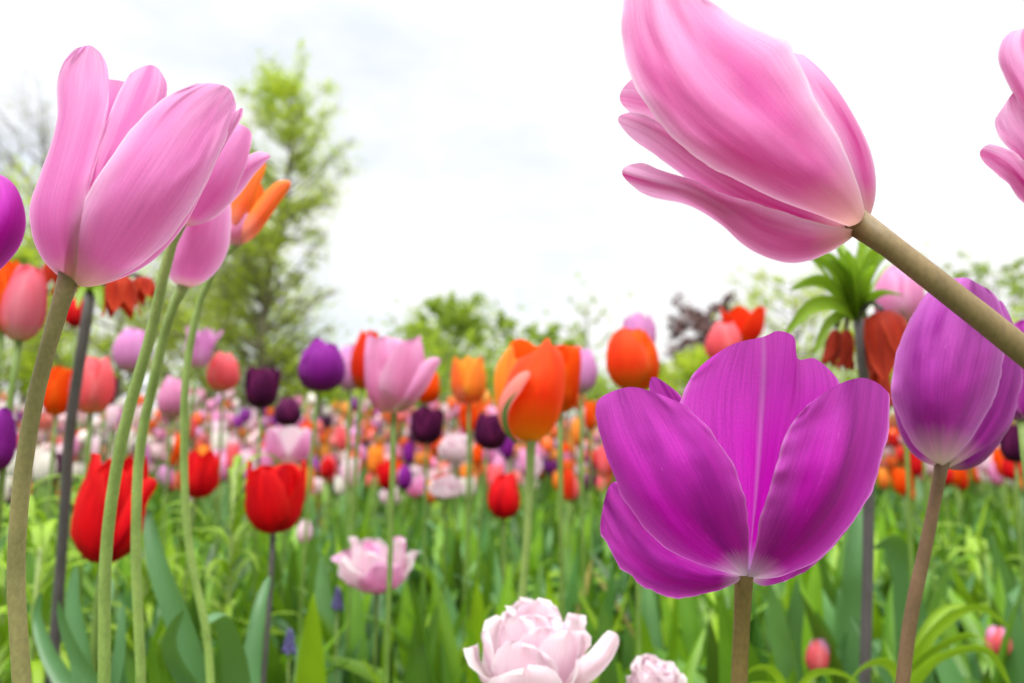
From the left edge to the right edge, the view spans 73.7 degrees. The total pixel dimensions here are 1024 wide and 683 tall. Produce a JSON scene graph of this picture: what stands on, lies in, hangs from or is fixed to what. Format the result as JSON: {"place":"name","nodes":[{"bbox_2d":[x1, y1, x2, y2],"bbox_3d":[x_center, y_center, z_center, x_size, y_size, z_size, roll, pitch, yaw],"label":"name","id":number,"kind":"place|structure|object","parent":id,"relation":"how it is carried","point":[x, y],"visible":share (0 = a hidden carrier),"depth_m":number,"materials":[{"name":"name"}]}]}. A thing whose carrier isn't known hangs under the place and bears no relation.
{"place":"outdoors","nodes":[
{"label":"outdoors","id":0,"kind":"place"},
{"bbox_2d":[0,0,1023,425],"label":"sky","id":1,"kind":"structure","parent":0,"point":[502,156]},
{"label":"ground","id":2,"kind":"structure","parent":0,"visible":0},
{"bbox_2d":[0,406,17,469],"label":"tulip","id":3,"kind":"object","parent":2,"relation":"on","point":[8,437],"visible":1,"depth_m":0.60,"materials":[{"name":"purple plant"}]},
{"bbox_2d":[0,259,20,382],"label":"tulip","id":4,"kind":"object","parent":2,"relation":"on","point":[8,269],"visible":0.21,"depth_m":0.84,"materials":[{"name":"orange plant"}]},
{"bbox_2d":[0,175,25,268],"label":"tulip","id":5,"kind":"object","parent":2,"relation":"on","point":[12,221],"visible":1,"depth_m":0.22,"materials":[{"name":"purple plant"}]},
{"bbox_2d":[0,264,47,536],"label":"tulip","id":6,"kind":"object","parent":2,"relation":"on","point":[23,308],"visible":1,"depth_m":0.61,"materials":[{"name":"pink plant"}]},
{"bbox_2d":[0,474,84,682],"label":"leafy plant","id":7,"kind":"object","parent":2,"relation":"on","point":[4,636],"visible":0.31,"depth_m":0.78,"materials":[{"name":"green plant"}]},
{"bbox_2d":[35,451,56,514],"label":"tulip","id":8,"kind":"object","parent":2,"relation":"on","point":[42,467],"visible":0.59,"depth_m":1.66,"materials":[{"name":"white plant"}]},
{"bbox_2d":[0,247,105,402],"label":"tree","id":9,"kind":"object","parent":2,"relation":"on","point":[21,387],"visible":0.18,"depth_m":18.73,"materials":[{"name":"green plant"}]},
{"bbox_2d":[43,366,71,589],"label":"tulip","id":10,"kind":"object","parent":2,"relation":"on","point":[55,403],"visible":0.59,"depth_m":0.99,"materials":[{"name":"orange plant"}]},
{"bbox_2d":[0,53,123,404],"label":"tree","id":11,"kind":"object","parent":2,"relation":"on","point":[22,399],"visible":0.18,"depth_m":22.65,"materials":[{"name":"green plant"}]},
{"bbox_2d":[0,481,133,682],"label":"leafy plant","id":12,"kind":"object","parent":2,"relation":"on","point":[5,646],"visible":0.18,"depth_m":0.83,"materials":[{"name":"green plant"}]},
{"bbox_2d":[0,519,134,682],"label":"leafy plant","id":13,"kind":"object","parent":2,"relation":"on","point":[44,572],"visible":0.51,"depth_m":0.72,"materials":[{"name":"green plant"}]},
{"bbox_2d":[65,298,82,369],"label":"tulip","id":14,"kind":"object","parent":2,"relation":"on","point":[73,318],"visible":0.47,"depth_m":1.49,"materials":[{"name":"red plant"}]},
{"bbox_2d":[32,566,125,682],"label":"leafy plant","id":15,"kind":"object","parent":2,"relation":"on","point":[72,629],"visible":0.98,"depth_m":0.56,"materials":[{"name":"green plant"}]},
{"bbox_2d":[69,356,114,607],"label":"tulip","id":16,"kind":"object","parent":2,"relation":"on","point":[97,390],"visible":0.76,"depth_m":0.84,"materials":[{"name":"pink plant"}]},
{"bbox_2d":[42,263,155,682],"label":"crown imperial","id":17,"kind":"object","parent":2,"relation":"on","point":[126,294],"visible":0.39,"depth_m":0.66,"materials":[{"name":"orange plant"}]},
{"bbox_2d":[106,403,118,455],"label":"tulip","id":18,"kind":"object","parent":2,"relation":"on","point":[112,414],"visible":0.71,"depth_m":2.59,"materials":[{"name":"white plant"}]},
{"bbox_2d":[70,453,156,671],"bbox_3d":[-0.354,0.360,0.577,0.059,0.526,0.066,5,-9,-38],"label":"tulip","id":19,"kind":"object","parent":2,"relation":"on","point":[87,520],"visible":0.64,"depth_m":0.58,"materials":[{"name":"red plant"}]},
{"bbox_2d":[7,45,242,682],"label":"tulip","id":20,"kind":"object","parent":2,"relation":"on","point":[129,164],"visible":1,"depth_m":0.23,"materials":[{"name":"pink plant"}]},
{"bbox_2d":[111,326,151,661],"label":"tulip","id":21,"kind":"object","parent":2,"relation":"on","point":[127,345],"visible":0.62,"depth_m":0.98,"materials":[{"name":"pink plant"}]},
{"bbox_2d":[65,501,233,659],"bbox_3d":[-0.476,0.434,0.872,0.200,0.450,0.215,5,-9,-36],"label":"leafy plant","id":22,"kind":"object","parent":2,"relation":"on","point":[147,607],"visible":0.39,"depth_m":0.89,"materials":[{"name":"green plant"}]},
{"bbox_2d":[0,146,313,427],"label":"tree","id":23,"kind":"object","parent":2,"relation":"on","point":[104,345],"visible":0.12,"depth_m":16.62,"materials":[{"name":"green plant"}]},
{"bbox_2d":[156,375,181,647],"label":"tulip","id":24,"kind":"object","parent":2,"relation":"on","point":[168,399],"visible":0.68,"depth_m":1.09,"materials":[{"name":"pink plant"}]},
{"bbox_2d":[131,204,230,682],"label":"tulip","id":25,"kind":"object","parent":2,"relation":"on","point":[200,253],"visible":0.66,"depth_m":0.38,"materials":[{"name":"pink plant"}]},
{"bbox_2d":[97,124,269,682],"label":"tulip","id":26,"kind":"object","parent":2,"relation":"on","point":[237,167],"visible":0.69,"depth_m":0.34,"materials":[{"name":"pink plant"}]},
{"bbox_2d":[177,450,219,604],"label":"tulip","id":27,"kind":"object","parent":2,"relation":"on","point":[203,475],"visible":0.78,"depth_m":0.84,"materials":[{"name":"red plant"}]},
{"bbox_2d":[174,326,223,581],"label":"tulip","id":28,"kind":"object","parent":2,"relation":"on","point":[205,340],"visible":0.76,"depth_m":1.04,"materials":[{"name":"pink plant"}]},
{"bbox_2d":[144,508,270,682],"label":"leafy plant","id":29,"kind":"object","parent":2,"relation":"on","point":[183,656],"visible":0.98,"depth_m":0.57,"materials":[{"name":"green plant"}]},
{"bbox_2d":[97,212,333,425],"bbox_3d":[-6.977,-0.481,15.499,5.494,5.839,5.372,0,-7,0],"label":"tree","id":30,"kind":"object","parent":2,"relation":"on","point":[201,379],"visible":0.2,"depth_m":14.59,"materials":[{"name":"green plant"}]},
{"bbox_2d":[126,453,304,659],"bbox_3d":[-0.378,0.409,0.908,0.189,0.509,0.224,-3,-7,21],"label":"leafy plant","id":31,"kind":"object","parent":2,"relation":"on","point":[237,535],"visible":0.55,"depth_m":0.94,"materials":[{"name":"green plant"}]},
{"bbox_2d":[207,351,239,639],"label":"tulip","id":32,"kind":"object","parent":2,"relation":"on","point":[223,374],"visible":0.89,"depth_m":1.08,"materials":[{"name":"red plant"}]},
{"bbox_2d":[226,441,239,528],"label":"tulip","id":33,"kind":"object","parent":2,"relation":"on","point":[233,450],"visible":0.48,"depth_m":1.81,"materials":[{"name":"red plant"}]},
{"bbox_2d":[180,163,290,682],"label":"tulip","id":34,"kind":"object","parent":2,"relation":"on","point":[253,206],"visible":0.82,"depth_m":0.47,"materials":[{"name":"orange plant"}]},
{"bbox_2d":[245,365,280,606],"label":"tulip","id":35,"kind":"object","parent":2,"relation":"on","point":[262,385],"visible":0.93,"depth_m":0.99,"materials":[{"name":"purple plant"}]},
{"bbox_2d":[245,460,305,682],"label":"tulip","id":36,"kind":"object","parent":2,"relation":"on","point":[274,499],"visible":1,"depth_m":0.70,"materials":[{"name":"red plant"}]},
{"bbox_2d":[175,38,385,429],"bbox_3d":[-5.034,-2.157,14.499,4.409,8.917,4.017,0,-7,0],"label":"tree","id":37,"kind":"object","parent":2,"relation":"on","point":[267,298],"visible":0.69,"depth_m":14.20,"materials":[{"name":"green plant"}]},
{"bbox_2d":[273,397,300,572],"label":"tulip","id":38,"kind":"object","parent":2,"relation":"on","point":[287,411],"visible":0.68,"depth_m":1.24,"materials":[{"name":"purple plant"}]},
{"bbox_2d":[265,425,311,653],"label":"tulip","id":39,"kind":"object","parent":2,"relation":"on","point":[289,444],"visible":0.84,"depth_m":1.03,"materials":[{"name":"pink plant"}]},
{"bbox_2d":[282,628,296,682],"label":"grape hyacinth","id":40,"kind":"object","parent":2,"relation":"on","point":[289,645],"visible":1,"depth_m":0.73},
{"bbox_2d":[297,337,344,650],"bbox_3d":[-0.250,0.326,0.874,0.070,0.665,0.179,4,-8,-27],"label":"tulip","id":41,"kind":"object","parent":2,"relation":"on","point":[321,366],"visible":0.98,"depth_m":0.88,"materials":[{"name":"purple plant"}]},
{"bbox_2d":[320,457,334,539],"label":"tulip","id":42,"kind":"object","parent":2,"relation":"on","point":[327,468],"visible":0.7,"depth_m":1.59,"materials":[{"name":"red plant"}]},
{"bbox_2d":[331,587,343,682],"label":"grape hyacinth","id":43,"kind":"object","parent":2,"relation":"on","point":[337,601],"visible":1,"depth_m":0.79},
{"bbox_2d":[236,340,445,428],"bbox_3d":[-6.123,1.538,21.534,6.423,3.311,6.499,-5,-8,34],"label":"tree","id":44,"kind":"object","parent":2,"relation":"on","point":[337,394],"visible":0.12,"depth_m":21.51,"materials":[{"name":"green plant"}]},
{"bbox_2d":[339,344,358,585],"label":"tulip","id":45,"kind":"object","parent":2,"relation":"on","point":[348,385],"visible":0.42,"depth_m":1.18,"materials":[{"name":"pink plant"}]},
{"bbox_2d":[341,457,359,504],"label":"tulip","id":46,"kind":"object","parent":2,"relation":"on","point":[343,467],"visible":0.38,"depth_m":1.74,"materials":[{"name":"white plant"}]},
{"bbox_2d":[345,330,378,645],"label":"tulip","id":47,"kind":"object","parent":2,"relation":"on","point":[357,367],"visible":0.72,"depth_m":0.94,"materials":[{"name":"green plant"}]},
{"bbox_2d":[367,446,383,534],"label":"tulip","id":48,"kind":"object","parent":2,"relation":"on","point":[375,457],"visible":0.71,"depth_m":1.83,"materials":[{"name":"orange plant"}]},
{"bbox_2d":[331,536,422,682],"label":"tulip","id":49,"kind":"object","parent":2,"relation":"on","point":[362,563],"visible":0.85,"depth_m":0.80,"materials":[{"name":"pink plant"}]},
{"bbox_2d":[377,459,396,545],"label":"tulip","id":50,"kind":"object","parent":2,"relation":"on","point":[383,472],"visible":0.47,"depth_m":1.71,"materials":[{"name":"red plant"}]},
{"bbox_2d":[364,334,440,682],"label":"tulip","id":51,"kind":"object","parent":2,"relation":"on","point":[398,373],"visible":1,"depth_m":0.70,"materials":[{"name":"pink plant"}]},
{"bbox_2d":[397,463,433,536],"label":"tulip","id":52,"kind":"object","parent":2,"relation":"on","point":[405,478],"visible":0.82,"depth_m":1.86,"materials":[{"name":"purple plant"}]},
{"bbox_2d":[406,474,424,522],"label":"tulip","id":53,"kind":"object","parent":2,"relation":"on","point":[414,490],"visible":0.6,"depth_m":1.97,"materials":[{"name":"pink plant"}]},
{"bbox_2d":[397,371,439,682],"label":"tulip","id":54,"kind":"object","parent":2,"relation":"on","point":[431,393],"visible":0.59,"depth_m":1.03,"materials":[{"name":"orange plant"}]},
{"bbox_2d":[410,406,443,584],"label":"tulip","id":55,"kind":"object","parent":2,"relation":"on","point":[426,424],"visible":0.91,"depth_m":1.03,"materials":[{"name":"purple plant"}]},
{"bbox_2d":[428,475,464,599],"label":"tulip","id":56,"kind":"object","parent":2,"relation":"on","point":[448,486],"visible":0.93,"depth_m":1.09,"materials":[{"name":"pink plant"}]},
{"bbox_2d":[395,287,505,424],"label":"tree","id":57,"kind":"object","parent":2,"relation":"on","point":[451,319],"visible":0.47,"depth_m":40.23,"materials":[{"name":"green plant"}]},
{"bbox_2d":[438,433,473,606],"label":"tulip","id":58,"kind":"object","parent":2,"relation":"on","point":[452,448],"visible":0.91,"depth_m":1.18,"materials":[{"name":"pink plant"}]},
{"bbox_2d":[451,356,486,665],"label":"tulip","id":59,"kind":"object","parent":2,"relation":"on","point":[468,380],"visible":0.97,"depth_m":0.98,"materials":[{"name":"orange plant"}]},
{"bbox_2d":[456,398,488,619],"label":"tulip","id":60,"kind":"object","parent":2,"relation":"on","point":[478,407],"visible":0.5,"depth_m":1.09,"materials":[{"name":"orange plant"}]},
{"bbox_2d":[334,262,632,429],"bbox_3d":[-2.274,0.804,26.264,12.782,6.012,15.384,0,-7,0],"label":"tree","id":61,"kind":"object","parent":2,"relation":"on","point":[445,378],"visible":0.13,"depth_m":22.85,"materials":[{"name":"green plant"}]},
{"bbox_2d":[474,411,506,578],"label":"tulip","id":62,"kind":"object","parent":2,"relation":"on","point":[489,433],"visible":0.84,"depth_m":0.98,"materials":[{"name":"purple plant"}]},
{"bbox_2d":[487,472,519,586],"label":"tulip","id":63,"kind":"object","parent":2,"relation":"on","point":[503,498],"visible":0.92,"depth_m":0.94,"materials":[{"name":"red plant"}]},
{"bbox_2d":[0,388,1016,530],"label":"tulips","id":64,"kind":"object","parent":2,"relation":"on","point":[377,429],"visible":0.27,"depth_m":2.92,"materials":[{"name":"multicoloured plant"}]},
{"bbox_2d":[0,490,1023,682],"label":"foliage","id":65,"kind":"object","parent":2,"relation":"on","point":[691,638],"visible":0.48,"depth_m":1.01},
{"bbox_2d":[2,447,1023,592],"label":"field foliage","id":66,"kind":"object","parent":2,"relation":"on","point":[155,503],"visible":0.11,"depth_m":2.05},
{"bbox_2d":[487,309,539,347],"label":"tree","id":67,"kind":"object","parent":2,"relation":"on","point":[501,319],"visible":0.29,"depth_m":42.54,"materials":[{"name":"green plant"}]},
{"bbox_2d":[494,338,564,600],"bbox_3d":[0.015,0.309,0.569,0.063,0.625,0.091,0,-7,0],"label":"tulip","id":68,"kind":"object","parent":2,"relation":"on","point":[529,381],"visible":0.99,"depth_m":0.58,"materials":[{"name":"orange plant"}]},
{"bbox_2d":[463,597,618,682],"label":"tulip","id":69,"kind":"object","parent":2,"relation":"on","point":[527,640],"visible":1,"depth_m":0.38,"materials":[{"name":"pink plant"}]},
{"bbox_2d":[519,322,588,349],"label":"tree","id":70,"kind":"object","parent":2,"relation":"on","point":[550,333],"visible":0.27,"depth_m":40.53,"materials":[{"name":"green plant"}]},
{"bbox_2d":[554,344,581,621],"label":"tulip","id":71,"kind":"object","parent":2,"relation":"on","point":[571,356],"visible":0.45,"depth_m":0.74,"materials":[{"name":"orange plant"}]},
{"bbox_2d":[563,468,573,551],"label":"tulip","id":72,"kind":"object","parent":2,"relation":"on","point":[568,484],"visible":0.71,"depth_m":1.40,"materials":[{"name":"orange plant"}]},
{"bbox_2d":[554,295,612,409],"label":"tree","id":73,"kind":"object","parent":2,"relation":"on","point":[581,333],"visible":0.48,"depth_m":44.67,"materials":[{"name":"green plant"}]},
{"bbox_2d":[575,345,597,652],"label":"tulip","id":74,"kind":"object","parent":2,"relation":"on","point":[589,373],"visible":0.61,"depth_m":0.94,"materials":[{"name":"pink plant"}]},
{"bbox_2d":[584,401,595,564],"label":"tulip","id":75,"kind":"object","parent":2,"relation":"on","point":[590,417],"visible":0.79,"depth_m":1.39,"materials":[{"name":"orange plant"}]},
{"bbox_2d":[595,444,610,558],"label":"tulip","id":76,"kind":"object","parent":2,"relation":"on","point":[603,467],"visible":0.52,"depth_m":1.67,"materials":[{"name":"red plant"}]},
{"bbox_2d":[570,358,684,428],"bbox_3d":[4.135,2.013,24.231,6.678,3.022,5.874,5,-9,-35],"label":"tree","id":77,"kind":"object","parent":2,"relation":"on","point":[601,385],"visible":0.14,"depth_m":23.22,"materials":[{"name":"green plant"}]},
{"bbox_2d":[606,326,659,655],"bbox_3d":[0.092,0.305,0.663,0.166,0.655,0.053,5,-9,-35],"label":"tulip","id":78,"kind":"object","parent":2,"relation":"on","point":[632,358],"visible":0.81,"depth_m":0.70,"materials":[{"name":"orange plant"}]},
{"bbox_2d":[623,312,655,343],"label":"tulip","id":79,"kind":"object","parent":2,"relation":"on","point":[637,320],"visible":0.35,"depth_m":1.09,"materials":[{"name":"pink plant"}]},
{"bbox_2d":[626,653,686,682],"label":"tulip","id":80,"kind":"object","parent":2,"relation":"on","point":[648,668],"visible":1,"depth_m":0.44,"materials":[{"name":"pink plant"}]},
{"bbox_2d":[660,322,697,392],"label":"tree","id":81,"kind":"object","parent":2,"relation":"on","point":[675,335],"visible":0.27,"depth_m":34.20,"materials":[{"name":"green plant"}]},
{"bbox_2d":[649,343,709,396],"bbox_3d":[4.360,1.255,16.069,2.781,2.530,2.817,6,-9,-40],"label":"tree","id":82,"kind":"object","parent":2,"relation":"on","point":[697,359],"visible":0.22,"depth_m":15.61,"materials":[{"name":"green plant"}]},
{"bbox_2d":[665,291,738,391],"bbox_3d":[9.071,0.878,30.334,4.231,6.724,4.228,0,-7,0],"label":"tree","id":83,"kind":"object","parent":2,"relation":"on","point":[700,321],"visible":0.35,"depth_m":30.45,"materials":[{"name":"purple plant"}]},
{"bbox_2d":[704,321,741,607],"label":"tulip","id":84,"kind":"object","parent":2,"relation":"on","point":[720,337],"visible":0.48,"depth_m":0.99,"materials":[{"name":"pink plant"}]},
{"bbox_2d":[596,331,889,682],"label":"tulip","id":85,"kind":"object","parent":2,"relation":"on","point":[742,466],"visible":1,"depth_m":0.24,"materials":[{"name":"purple plant"}]},
{"bbox_2d":[720,305,766,605],"bbox_3d":[0.378,0.309,1.010,0.111,0.731,0.128,-2,-7,16],"label":"tulip","id":86,"kind":"object","parent":2,"relation":"on","point":[749,325],"visible":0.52,"depth_m":1.03,"materials":[{"name":"orange plant"}]},
{"bbox_2d":[712,265,873,380],"bbox_3d":[8.568,0.245,20.349,4.911,5.563,5.156,0,-7,0],"label":"tree","id":87,"kind":"object","parent":2,"relation":"on","point":[756,295],"visible":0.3,"depth_m":20.73,"materials":[{"name":"green plant"}]},
{"bbox_2d":[748,664,857,682],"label":"leafy plant","id":88,"kind":"object","parent":2,"relation":"on","point":[808,677],"visible":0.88,"depth_m":0.54,"materials":[{"name":"green plant"}]},
{"bbox_2d":[805,638,829,682],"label":"tulip","id":89,"kind":"object","parent":2,"relation":"on","point":[817,655],"visible":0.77,"depth_m":0.74,"materials":[{"name":"pink plant"}]},
{"bbox_2d":[618,0,1023,368],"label":"tulip","id":90,"kind":"object","parent":2,"relation":"on","point":[744,136],"visible":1,"depth_m":0.21,"materials":[{"name":"pink plant"}]},
{"bbox_2d":[785,241,907,682],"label":"crown imperial","id":91,"kind":"object","parent":2,"relation":"on","point":[877,336],"visible":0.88,"depth_m":0.61,"materials":[{"name":"green plant"}]},
{"bbox_2d":[786,509,934,682],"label":"leafy plant","id":92,"kind":"object","parent":2,"relation":"on","point":[894,547],"visible":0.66,"depth_m":0.80,"materials":[{"name":"green plant"}]},
{"bbox_2d":[874,265,924,640],"bbox_3d":[0.493,0.279,0.787,0.144,0.737,0.060,4,-8,-30],"label":"tulip","id":93,"kind":"object","parent":2,"relation":"on","point":[893,278],"visible":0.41,"depth_m":0.78,"materials":[{"name":"pink plant"}]},
{"bbox_2d":[781,285,1022,426],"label":"tree","id":94,"kind":"object","parent":2,"relation":"on","point":[848,376],"visible":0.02,"depth_m":18.55,"materials":[{"name":"green plant"}]},
{"bbox_2d":[891,468,913,528],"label":"tulip","id":95,"kind":"object","parent":2,"relation":"on","point":[899,479],"visible":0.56,"depth_m":1.77,"materials":[{"name":"orange plant"}]},
{"bbox_2d":[909,453,922,538],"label":"tulip","id":96,"kind":"object","parent":2,"relation":"on","point":[916,466],"visible":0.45,"depth_m":1.74,"materials":[{"name":"red plant"}]},
{"bbox_2d":[849,603,1009,682],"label":"leafy plant","id":97,"kind":"object","parent":2,"relation":"on","point":[928,657],"visible":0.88,"depth_m":0.59,"materials":[{"name":"green plant"}]},
{"bbox_2d":[891,278,1022,682],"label":"tulip","id":98,"kind":"object","parent":2,"relation":"on","point":[956,383],"visible":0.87,"depth_m":0.30,"materials":[{"name":"purple plant"}]},
{"bbox_2d":[952,470,965,526],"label":"tulip","id":99,"kind":"object","parent":2,"relation":"on","point":[959,478],"visible":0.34,"depth_m":1.72,"materials":[{"name":"orange plant"}]},
{"bbox_2d":[917,236,1023,320],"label":"tree","id":100,"kind":"object","parent":2,"relation":"on","point":[1013,290],"visible":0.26,"depth_m":24.53,"materials":[{"name":"green plant"}]},
{"bbox_2d":[933,523,1020,616],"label":"leafy plant","id":101,"kind":"object","parent":2,"relation":"on","point":[981,544],"visible":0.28,"depth_m":1.20,"materials":[{"name":"green plant"}]},
{"bbox_2d":[985,625,1011,655],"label":"tulip","id":102,"kind":"object","parent":2,"relation":"on","point":[994,636],"visible":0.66,"depth_m":0.85,"materials":[{"name":"pink plant"}]},
{"bbox_2d":[980,28,1023,202],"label":"tulip","id":103,"kind":"object","parent":2,"relation":"on","point":[1005,164],"visible":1,"depth_m":0.26,"materials":[{"name":"pink plant"}]},
{"bbox_2d":[999,424,1023,627],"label":"tulip","id":104,"kind":"object","parent":2,"relation":"on","point":[1009,447],"visible":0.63,"depth_m":0.99,"materials":[{"name":"purple plant"}]},
{"bbox_2d":[1001,458,1021,572],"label":"tulip","id":105,"kind":"object","parent":2,"relation":"on","point":[1008,470],"visible":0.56,"depth_m":1.29,"materials":[{"name":"red plant"}]},
{"bbox_2d":[1014,319,1023,488],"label":"tulip","id":106,"kind":"object","parent":2,"relation":"on","point":[1019,411],"visible":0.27,"depth_m":0.42,"materials":[{"name":"purple plant"}]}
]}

